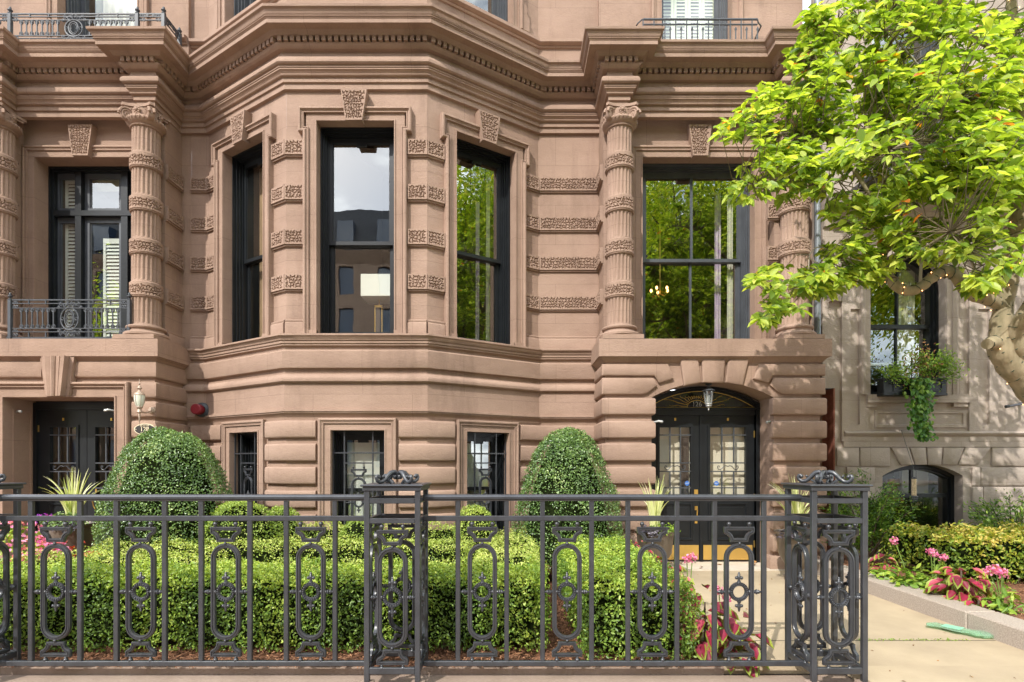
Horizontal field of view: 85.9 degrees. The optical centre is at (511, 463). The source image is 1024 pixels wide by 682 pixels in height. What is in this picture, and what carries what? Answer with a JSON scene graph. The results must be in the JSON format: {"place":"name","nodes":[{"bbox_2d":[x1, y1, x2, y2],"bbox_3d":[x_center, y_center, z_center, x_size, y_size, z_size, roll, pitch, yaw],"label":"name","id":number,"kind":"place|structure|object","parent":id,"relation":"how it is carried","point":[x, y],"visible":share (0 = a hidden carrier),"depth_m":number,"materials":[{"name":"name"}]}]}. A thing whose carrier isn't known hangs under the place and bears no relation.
{"place":"outdoors","nodes":[
{"label":"outdoors","id":0,"kind":"place"},
{"bbox_2d":[91,426,232,558],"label":"topiary dome","id":1,"kind":"structure","parent":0,"point":[165,461],"depth_m":6.55,"materials":[{"name":"green plant"}]},
{"bbox_2d":[286,0,810,390],"label":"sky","id":2,"kind":"structure","parent":0,"point":[806,3],"materials":[{"name":"white"}]},
{"bbox_2d":[724,674,853,679],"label":"ground","id":3,"kind":"structure","parent":0,"point":[780,674],"depth_m":4.14,"materials":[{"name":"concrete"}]},
{"bbox_2d":[0,0,191,562],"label":"brownstone house","id":4,"kind":"structure","parent":3,"relation":"on","point":[95,170],"depth_m":8.10,"materials":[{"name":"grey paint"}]},
{"bbox_2d":[6,292,131,338],"bbox_3d":[-6.216,-2.072,7.730,1.734,0.665,0.062,0,0,0],"label":"balcony railing","id":5,"kind":"object","parent":4,"relation":"on","point":[10,328],"visible":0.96,"depth_m":7.72,"materials":[{"name":"grey metal"}]},
{"bbox_2d":[33,402,113,558],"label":"door","id":6,"kind":"structure","parent":4,"relation":"in","point":[68,437],"depth_m":8.23,"materials":[{"name":"black paint"}]},
{"bbox_2d":[48,166,130,336],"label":"window","id":7,"kind":"structure","parent":4,"relation":"in","point":[89,216],"depth_m":8.60,"materials":[{"name":"black paint"}]},
{"bbox_2d":[0,6,181,45],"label":"balcony railing","id":8,"kind":"object","parent":4,"relation":"on","point":[10,17],"visible":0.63,"depth_m":7.79,"materials":[{"name":"grey metal"}]},
{"bbox_2d":[66,0,136,37],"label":"window","id":9,"kind":"structure","parent":4,"relation":"in","point":[72,6],"depth_m":8.91,"materials":[{"name":"clear glass"}]},
{"bbox_2d":[133,379,154,424],"bbox_3d":[-5.074,-0.840,7.574,0.148,0.631,0.285,0,0,0],"label":"wall lantern","id":10,"kind":"object","parent":4,"relation":"attached to","point":[139,398],"depth_m":7.48,"materials":[{"name":"white glass"}]},
{"bbox_2d":[134,424,155,434],"bbox_3d":[-5.131,-0.475,7.689,0.300,0.160,0.025,0,0,0],"label":"house plaque","id":11,"kind":"object","parent":4,"relation":"attached to","point":[140,428],"visible":0.66,"depth_m":7.68,"materials":[{"name":"beige paint"}]},
{"bbox_2d":[0,565,722,666],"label":"mulch bed","id":12,"kind":"object","parent":3,"relation":"on","point":[344,642],"visible":0.17,"depth_m":4.38,"materials":[{"name":"brown soil"}]},
{"bbox_2d":[0,474,26,659],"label":"iron pier","id":13,"kind":"structure","parent":12,"relation":"on","point":[6,651],"depth_m":4.11,"materials":[{"name":"black metal"}]},
{"bbox_2d":[0,521,45,555],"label":"begonia clump","id":14,"kind":"object","parent":12,"relation":"on","point":[9,536],"visible":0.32,"depth_m":6.00,"materials":[{"name":"pink plant"}]},
{"bbox_2d":[10,535,54,571],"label":"begonia clump","id":15,"kind":"object","parent":12,"relation":"on","point":[37,547],"visible":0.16,"depth_m":5.79,"materials":[{"name":"pink plant"}]},
{"bbox_2d":[23,538,75,561],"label":"begonia clump","id":16,"kind":"object","parent":12,"relation":"on","point":[42,542],"visible":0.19,"depth_m":5.85,"materials":[{"name":"pink plant"}]},
{"bbox_2d":[36,468,104,558],"bbox_3d":[-5.517,0.758,6.827,0.673,1.444,0.671,0,0,21],"label":"spike plant","id":17,"kind":"object","parent":12,"relation":"on","point":[71,510],"visible":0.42,"depth_m":6.82,"materials":[{"name":"green plant"}]},
{"bbox_2d":[61,541,99,556],"bbox_3d":[-5.023,1.075,6.247,0.663,0.409,0.593,0,0,38],"label":"coleus","id":18,"kind":"object","parent":12,"relation":"on","point":[71,547],"visible":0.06,"depth_m":6.34,"materials":[{"name":"red plant"}]},
{"bbox_2d":[10,545,227,572],"bbox_3d":[-4.044,1.172,5.662,2.066,0.658,0.625,0,0,0],"label":"box hedge","id":19,"kind":"object","parent":12,"relation":"on","point":[109,560],"visible":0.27,"depth_m":5.64,"materials":[{"name":"green plant"}]},
{"bbox_2d":[197,501,283,548],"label":"rounded shrub","id":20,"kind":"object","parent":12,"relation":"on","point":[262,530],"visible":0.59,"depth_m":6.52,"materials":[{"name":"green plant"}]},
{"bbox_2d":[0,554,551,653],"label":"box hedge","id":21,"kind":"object","parent":12,"relation":"on","point":[268,606],"visible":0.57,"depth_m":4.38,"materials":[{"name":"green plant"}]},
{"bbox_2d":[93,533,474,572],"bbox_3d":[-2.557,1.145,6.281,4.247,0.712,0.688,0,0,0],"label":"box hedge","id":22,"kind":"object","parent":12,"relation":"on","point":[267,552],"visible":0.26,"depth_m":6.13,"materials":[{"name":"green plant"}]},
{"bbox_2d":[265,505,307,545],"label":"rounded shrub","id":23,"kind":"object","parent":12,"relation":"on","point":[278,511],"visible":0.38,"depth_m":6.88,"materials":[{"name":"green plant"}]},
{"bbox_2d":[188,555,455,572],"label":"box hedge","id":24,"kind":"object","parent":12,"relation":"on","point":[362,561],"visible":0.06,"depth_m":5.63,"materials":[{"name":"green plant"}]},
{"bbox_2d":[2,643,699,668],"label":"mulch chips","id":25,"kind":"object","parent":12,"relation":"on","point":[350,655],"visible":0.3,"depth_m":4.28,"materials":[{"name":"brown wood"}]},
{"bbox_2d":[338,521,373,546],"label":"rounded shrub","id":26,"kind":"object","parent":12,"relation":"on","point":[355,529],"visible":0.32,"depth_m":6.54,"materials":[{"name":"green plant"}]},
{"bbox_2d":[268,521,466,572],"bbox_3d":[-1.941,1.101,7.132,3.062,0.800,0.503,0,0,0],"label":"box hedge","id":27,"kind":"object","parent":12,"relation":"on","point":[439,533],"visible":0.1,"depth_m":7.08,"materials":[{"name":"green plant"}]},
{"bbox_2d":[450,504,500,568],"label":"rounded shrub","id":28,"kind":"object","parent":12,"relation":"on","point":[479,510],"visible":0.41,"depth_m":6.82,"materials":[{"name":"green plant"}]},
{"bbox_2d":[464,525,547,619],"bbox_3d":[-0.054,1.153,6.266,0.791,0.696,2.609,0,0,0],"label":"rounded shrub","id":29,"kind":"object","parent":12,"relation":"on","point":[518,551],"visible":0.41,"depth_m":5.79,"materials":[{"name":"green plant"}]},
{"bbox_2d":[519,574,603,655],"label":"mulch chips","id":30,"kind":"object","parent":12,"relation":"on","point":[549,578],"visible":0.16,"depth_m":4.93,"materials":[{"name":"brown wood"}]},
{"bbox_2d":[511,426,624,568],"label":"topiary dome","id":31,"kind":"structure","parent":12,"relation":"on","point":[566,466],"depth_m":6.74,"materials":[{"name":"green plant"}]},
{"bbox_2d":[550,531,705,659],"bbox_3d":[0.954,1.146,5.700,1.024,0.726,3.361,0,0,0],"label":"box hedge","id":32,"kind":"object","parent":12,"relation":"on","point":[609,592],"visible":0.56,"depth_m":4.20,"materials":[{"name":"green plant"}]},
{"bbox_2d":[631,540,654,566],"bbox_3d":[1.410,1.101,6.298,0.510,0.433,0.595,0,0,0],"label":"coleus","id":33,"kind":"object","parent":32,"relation":"in","point":[651,551],"visible":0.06,"depth_m":6.27,"materials":[{"name":"red plant"}]},
{"bbox_2d":[656,556,686,587],"bbox_3d":[1.533,1.157,5.614,0.520,0.395,0.485,0,0,16],"label":"coleus","id":34,"kind":"object","parent":32,"relation":"on","point":[682,568],"visible":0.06,"depth_m":5.58,"materials":[{"name":"green plant"}]},
{"bbox_2d":[670,577,703,610],"bbox_3d":[1.503,1.199,5.018,0.538,0.395,0.404,0,0,-42],"label":"coleus","id":35,"kind":"object","parent":32,"relation":"on","point":[689,578],"visible":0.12,"depth_m":4.93,"materials":[{"name":"green plant"}]},
{"bbox_2d":[680,584,749,659],"bbox_3d":[1.579,1.278,4.411,0.655,0.577,0.679,0,0,0],"label":"coleus","id":36,"kind":"object","parent":12,"relation":"on","point":[703,651],"visible":0.45,"depth_m":4.28,"materials":[{"name":"pink plant"}]},
{"bbox_2d":[0,667,723,674],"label":"edging","id":37,"kind":"object","parent":3,"relation":"on","point":[359,671],"visible":1,"depth_m":4.05,"materials":[{"name":"grey stone"}]},
{"bbox_2d":[0,675,853,681],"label":"fence kerb","id":38,"kind":"structure","parent":3,"relation":"on","point":[410,678],"depth_m":3.97,"materials":[{"name":"stone"}]},
{"bbox_2d":[781,674,818,681],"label":"foot pad","id":39,"kind":"object","parent":38,"relation":"on","point":[806,680],"visible":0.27,"depth_m":3.82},
{"bbox_2d":[780,470,872,681],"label":"iron pier","id":40,"kind":"structure","parent":39,"relation":"on","point":[838,597],"depth_m":3.83,"materials":[{"name":"black metal"}]},
{"bbox_2d":[423,494,801,665],"bbox_3d":[0.715,0.835,3.940,2.696,1.228,0.060,0,0,0],"label":"iron fence","id":41,"kind":"object","parent":40,"relation":"attached to","point":[677,518],"visible":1,"depth_m":3.93,"materials":[{"name":"black metal"}]},
{"bbox_2d":[828,674,869,681],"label":"foot pad","id":42,"kind":"object","parent":38,"relation":"on","point":[857,680],"visible":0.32,"depth_m":3.82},
{"bbox_2d":[181,0,842,568],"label":"brownstone house","id":43,"kind":"structure","parent":3,"relation":"on","point":[499,190],"depth_m":7.93,"materials":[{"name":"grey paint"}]},
{"bbox_2d":[190,403,208,416],"bbox_3d":[-4.753,-0.819,8.385,0.230,0.230,0.210,0,0,0],"label":"hydrant cap","id":44,"kind":"object","parent":43,"relation":"attached to","point":[200,409],"visible":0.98,"depth_m":8.33,"materials":[{"name":"red metal"}]},
{"bbox_2d":[234,0,286,94],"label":"window","id":45,"kind":"structure","parent":43,"relation":"in","point":[239,5],"depth_m":8.37,"materials":[{"name":"clear glass"}]},
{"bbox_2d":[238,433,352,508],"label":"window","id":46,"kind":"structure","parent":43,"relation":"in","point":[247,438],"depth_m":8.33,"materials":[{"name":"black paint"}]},
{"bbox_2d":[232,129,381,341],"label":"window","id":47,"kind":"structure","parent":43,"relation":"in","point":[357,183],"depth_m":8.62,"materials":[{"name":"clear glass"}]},
{"bbox_2d":[320,127,393,332],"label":"window","id":48,"kind":"structure","parent":43,"relation":"in","point":[374,145],"depth_m":7.76,"materials":[{"name":"black paint"}]},
{"bbox_2d":[334,431,383,529],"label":"window","id":49,"kind":"structure","parent":43,"relation":"in","point":[362,440],"depth_m":7.82,"materials":[{"name":"glass"}]},
{"bbox_2d":[361,274,389,331],"bbox_3d":[-1.958,-2.220,8.150,0.460,1.040,0.400,0,0,0],"label":"table lamp","id":50,"kind":"object","parent":43,"relation":"in","point":[375,288],"visible":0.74,"depth_m":7.95,"materials":[{"name":"white fabric"}]},
{"bbox_2d":[389,138,509,343],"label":"window","id":51,"kind":"structure","parent":43,"relation":"in","point":[483,174],"depth_m":9.24,"materials":[{"name":"clear glass"}]},
{"bbox_2d":[467,432,503,534],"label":"window","id":52,"kind":"structure","parent":43,"relation":"in","point":[484,442],"depth_m":8.33,"materials":[{"name":"glass"}]},
{"bbox_2d":[465,0,507,21],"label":"window","id":53,"kind":"structure","parent":43,"relation":"in","point":[499,8],"depth_m":8.44,"materials":[{"name":"clear glass"}]},
{"bbox_2d":[650,223,668,296],"bbox_3d":[2.584,-3.560,9.614,0.327,1.276,0.314,0,0,0],"label":"chandelier","id":54,"kind":"object","parent":43,"relation":"hanging from","point":[659,291],"visible":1,"depth_m":9.60,"materials":[{"name":"brown metal"}]},
{"bbox_2d":[662,0,727,38],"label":"window","id":55,"kind":"structure","parent":43,"relation":"in","point":[670,8],"depth_m":8.83,"materials":[{"name":"glass"}]},
{"bbox_2d":[643,164,749,389],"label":"window","id":56,"kind":"structure","parent":43,"relation":"in","point":[704,261],"depth_m":10.19,"materials":[{"name":"clear glass"}]},
{"bbox_2d":[636,18,761,38],"bbox_3d":[2.649,-6.104,7.945,1.845,0.408,0.314,0,0,0],"label":"balcony railing","id":57,"kind":"object","parent":43,"relation":"on","point":[703,19],"visible":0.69,"depth_m":7.79,"materials":[{"name":"black metal"}]},
{"bbox_2d":[651,386,759,562],"bbox_3d":[2.830,0.277,8.298,1.800,2.845,0.265,0,0,0],"label":"door","id":58,"kind":"structure","parent":43,"relation":"in","point":[699,450],"depth_m":8.24,"materials":[{"name":"black paint"}]},
{"bbox_2d":[702,383,714,410],"bbox_3d":[2.809,-0.944,7.860,0.184,0.391,0.184,0,0,0],"label":"porch light","id":59,"kind":"object","parent":43,"relation":"hanging from","point":[709,389],"visible":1,"depth_m":7.84,"materials":[{"name":"grey paint"}]},
{"bbox_2d":[813,0,820,333],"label":"downspout","id":60,"kind":"object","parent":43,"relation":"attached to","point":[817,304],"visible":0.2,"depth_m":8.16,"materials":[{"name":"grey"}]},
{"bbox_2d":[811,0,1023,554],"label":"brownstone house","id":61,"kind":"structure","parent":3,"relation":"on","point":[974,452],"depth_m":8.20,"materials":[{"name":"grey stone"}]},
{"bbox_2d":[825,255,938,393],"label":"window","id":62,"kind":"structure","parent":61,"relation":"in","point":[897,320],"depth_m":8.71,"materials":[{"name":"clear glass"}]},
{"bbox_2d":[851,113,948,190],"bbox_3d":[7.475,-4.390,7.875,5.050,0.920,0.650,0,0,0],"label":"balcony railing","id":63,"kind":"object","parent":61,"relation":"on","point":[869,183],"visible":0.01,"depth_m":7.70,"materials":[{"name":"black metal"}]},
{"bbox_2d":[872,10,938,167],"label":"window","id":64,"kind":"structure","parent":61,"relation":"in","point":[916,44],"depth_m":9.16,"materials":[{"name":"clear glass"}]},
{"bbox_2d":[901,430,917,496],"bbox_3d":[5.628,-0.003,7.802,0.100,0.957,0.301,0,0,0],"label":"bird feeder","id":65,"kind":"object","parent":61,"relation":"hanging from","point":[913,486],"visible":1,"depth_m":7.68,"materials":[{"name":"beige"}]},
{"bbox_2d":[875,377,948,396],"bbox_3d":[5.851,-1.115,8.060,0.950,0.260,0.200,0,0,0],"label":"window box","id":66,"kind":"object","parent":61,"relation":"on","point":[887,388],"visible":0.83,"depth_m":7.98,"materials":[{"name":"black paint"}]},
{"bbox_2d":[902,375,938,441],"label":"trailing ivy","id":67,"kind":"object","parent":66,"relation":"in","point":[920,411],"visible":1,"depth_m":7.86,"materials":[{"name":"green plant"}]},
{"bbox_2d":[875,338,976,391],"bbox_3d":[5.952,-1.401,7.929,1.336,0.809,0.465,0,0,0],"label":"box planting","id":68,"kind":"object","parent":66,"relation":"in","point":[935,364],"visible":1,"depth_m":7.90,"materials":[{"name":"green plant"}]},
{"bbox_2d":[882,465,953,544],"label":"window","id":69,"kind":"structure","parent":61,"relation":"in","point":[935,486],"depth_m":8.85,"materials":[{"name":"black glass"}]},
{"bbox_2d":[1004,402,1022,407],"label":"flag bracket","id":70,"kind":"object","parent":61,"relation":"attached to","point":[1013,405],"visible":0.9,"depth_m":7.91,"materials":[{"name":"black metal"}]},
{"bbox_2d":[817,559,1023,649],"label":"granite kerb","id":71,"kind":"structure","parent":3,"relation":"on","point":[1003,628],"depth_m":5.16,"materials":[{"name":"grey stone"}]},
{"bbox_2d":[680,571,1023,673],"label":"path","id":72,"kind":"structure","parent":0,"point":[887,620],"depth_m":4.78,"materials":[{"name":"concrete"}]},
{"bbox_2d":[634,475,680,563],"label":"spike plant","id":73,"kind":"object","parent":72,"relation":"on","point":[666,542],"visible":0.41,"depth_m":7.01,"materials":[{"name":"green plant"}]},
{"bbox_2d":[682,552,703,617],"bbox_3d":[1.711,1.215,5.379,0.386,0.714,0.326,0,0,-39],"label":"pink phlox","id":74,"kind":"object","parent":72,"relation":"on","point":[689,557],"visible":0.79,"depth_m":5.32,"materials":[{"name":"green plant"}]},
{"bbox_2d":[702,585,731,634],"bbox_3d":[1.768,1.316,4.751,0.392,0.466,0.318,0,0,0],"label":"pink phlox","id":75,"kind":"object","parent":72,"relation":"on","point":[722,596],"visible":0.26,"depth_m":4.82,"materials":[{"name":"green plant"}]},
{"bbox_2d":[667,561,803,570],"bbox_3d":[2.850,1.500,8.130,2.700,0.050,0.940,0,0,0],"label":"doorstep","id":76,"kind":"object","parent":72,"relation":"on","point":[734,565],"visible":0.14,"depth_m":7.87,"materials":[{"name":"beige stone"}]},
{"bbox_2d":[704,611,773,677],"bbox_3d":[1.738,1.371,4.223,0.458,0.451,0.513,0,0,0],"label":"coleus","id":77,"kind":"object","parent":72,"relation":"on","point":[751,671],"visible":0.48,"depth_m":4.12,"materials":[{"name":"red plant"}]},
{"bbox_2d":[770,474,817,579],"bbox_3d":[3.642,0.797,7.057,0.648,1.366,0.606,0,0,0],"label":"spike plant","id":78,"kind":"object","parent":72,"relation":"on","point":[797,507],"visible":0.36,"depth_m":6.99,"materials":[{"name":"green plant"}]},
{"bbox_2d":[701,640,995,640],"bbox_3d":[2.840,1.495,4.642,2.480,0.002,0.012,0,0,0],"label":"path joint","id":79,"kind":"object","parent":72,"relation":"on","point":[890,640],"visible":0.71,"depth_m":4.64,"materials":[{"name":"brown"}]},
{"bbox_2d":[856,638,969,640],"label":"moss","id":80,"kind":"object","parent":72,"relation":"on","point":[916,639],"visible":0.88,"depth_m":4.65,"materials":[{"name":"green plant"}]},
{"bbox_2d":[926,622,988,638],"bbox_3d":[3.948,1.471,4.861,0.188,0.057,0.478,0,0,-33],"label":"crushed bottle","id":81,"kind":"object","parent":72,"relation":"on","point":[952,626],"visible":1,"depth_m":4.88,"materials":[{"name":"green plastic"}]},
{"bbox_2d":[830,555,1023,619],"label":"planting bed","id":82,"kind":"object","parent":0,"point":[1016,586],"depth_m":6.46,"materials":[{"name":"brown soil"}]},
{"bbox_2d":[708,0,1023,402],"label":"magnolia tree","id":83,"kind":"object","parent":82,"relation":"on","point":[986,156],"visible":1,"depth_m":4.96,"materials":[{"name":"green plant"}]},
{"bbox_2d":[885,0,1023,404],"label":"string lights","id":84,"kind":"object","parent":83,"relation":"attached to","point":[964,273],"visible":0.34,"depth_m":5.39},
{"bbox_2d":[819,467,925,562],"bbox_3d":[4.851,0.721,7.560,1.394,1.340,0.976,0,0,-10],"label":"yew shrub","id":85,"kind":"object","parent":82,"relation":"on","point":[878,513],"visible":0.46,"depth_m":7.48,"materials":[{"name":"green plant"}]},
{"bbox_2d":[868,553,898,575],"bbox_3d":[4.523,1.271,6.761,0.380,0.349,0.400,0,0,13],"label":"coleus","id":86,"kind":"object","parent":82,"relation":"on","point":[880,555],"visible":0.5,"depth_m":6.72,"materials":[{"name":"pink plant"}]},
{"bbox_2d":[868,563,906,580],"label":"herb clump","id":87,"kind":"object","parent":82,"relation":"on","point":[886,574],"visible":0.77,"depth_m":6.37,"materials":[{"name":"green plant"}]},
{"bbox_2d":[889,536,924,584],"bbox_3d":[4.359,1.131,6.063,0.310,0.634,0.328,0,0,0],"label":"pink phlox","id":88,"kind":"object","parent":82,"relation":"on","point":[894,543],"visible":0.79,"depth_m":6.09,"materials":[{"name":"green plant"}]},
{"bbox_2d":[889,568,929,589],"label":"herb clump","id":89,"kind":"object","parent":82,"relation":"on","point":[909,580],"visible":0.88,"depth_m":5.96,"materials":[{"name":"green plant"}]},
{"bbox_2d":[917,548,948,588],"bbox_3d":[4.523,1.160,5.879,0.402,0.533,0.326,0,0,0],"label":"pink phlox","id":90,"kind":"object","parent":82,"relation":"on","point":[931,552],"visible":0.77,"depth_m":5.86,"materials":[{"name":"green plant"}]},
{"bbox_2d":[868,569,1023,618],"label":"mulch chips","id":91,"kind":"object","parent":82,"relation":"on","point":[982,592],"visible":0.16,"depth_m":6.06,"materials":[{"name":"brown wood"}]},
{"bbox_2d":[878,519,1023,584],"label":"box hedge","id":92,"kind":"object","parent":82,"relation":"on","point":[981,548],"visible":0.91,"depth_m":6.39,"materials":[{"name":"green plant"}]},
{"bbox_2d":[923,566,996,606],"bbox_3d":[4.494,1.261,5.531,0.583,0.467,0.628,0,0,-35],"label":"coleus","id":93,"kind":"object","parent":82,"relation":"on","point":[956,586],"visible":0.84,"depth_m":5.40,"materials":[{"name":"pink plant"}]},
{"bbox_2d":[962,596,997,609],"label":"coleus","id":94,"kind":"object","parent":82,"relation":"on","point":[969,602],"visible":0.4,"depth_m":5.19,"materials":[{"name":"pink plant"}]},
{"bbox_2d":[957,488,1023,532],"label":"yew shrub","id":95,"kind":"object","parent":82,"relation":"on","point":[989,521],"visible":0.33,"depth_m":7.61,"materials":[{"name":"green plant"}]},
{"bbox_2d":[977,564,1023,614],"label":"pink phlox","id":96,"kind":"object","parent":82,"relation":"on","point":[1003,607],"visible":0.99,"depth_m":5.03,"materials":[{"name":"green plant"}]},
{"bbox_2d":[845,666,1023,681],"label":"path","id":97,"kind":"structure","parent":0,"point":[945,673],"depth_m":3.92,"materials":[{"name":"concrete"}]},
{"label":"foot pad","id":98,"kind":"structure","parent":0,"visible":0},
{"bbox_2d":[360,470,431,681],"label":"iron pier","id":99,"kind":"structure","parent":98,"relation":"on","point":[374,597],"depth_m":3.78,"materials":[{"name":"black metal"}]},
{"bbox_2d":[0,494,371,665],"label":"iron fence","id":100,"kind":"object","parent":99,"relation":"attached to","point":[129,590],"visible":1,"depth_m":3.93,"materials":[{"name":"black metal"}]}
]}

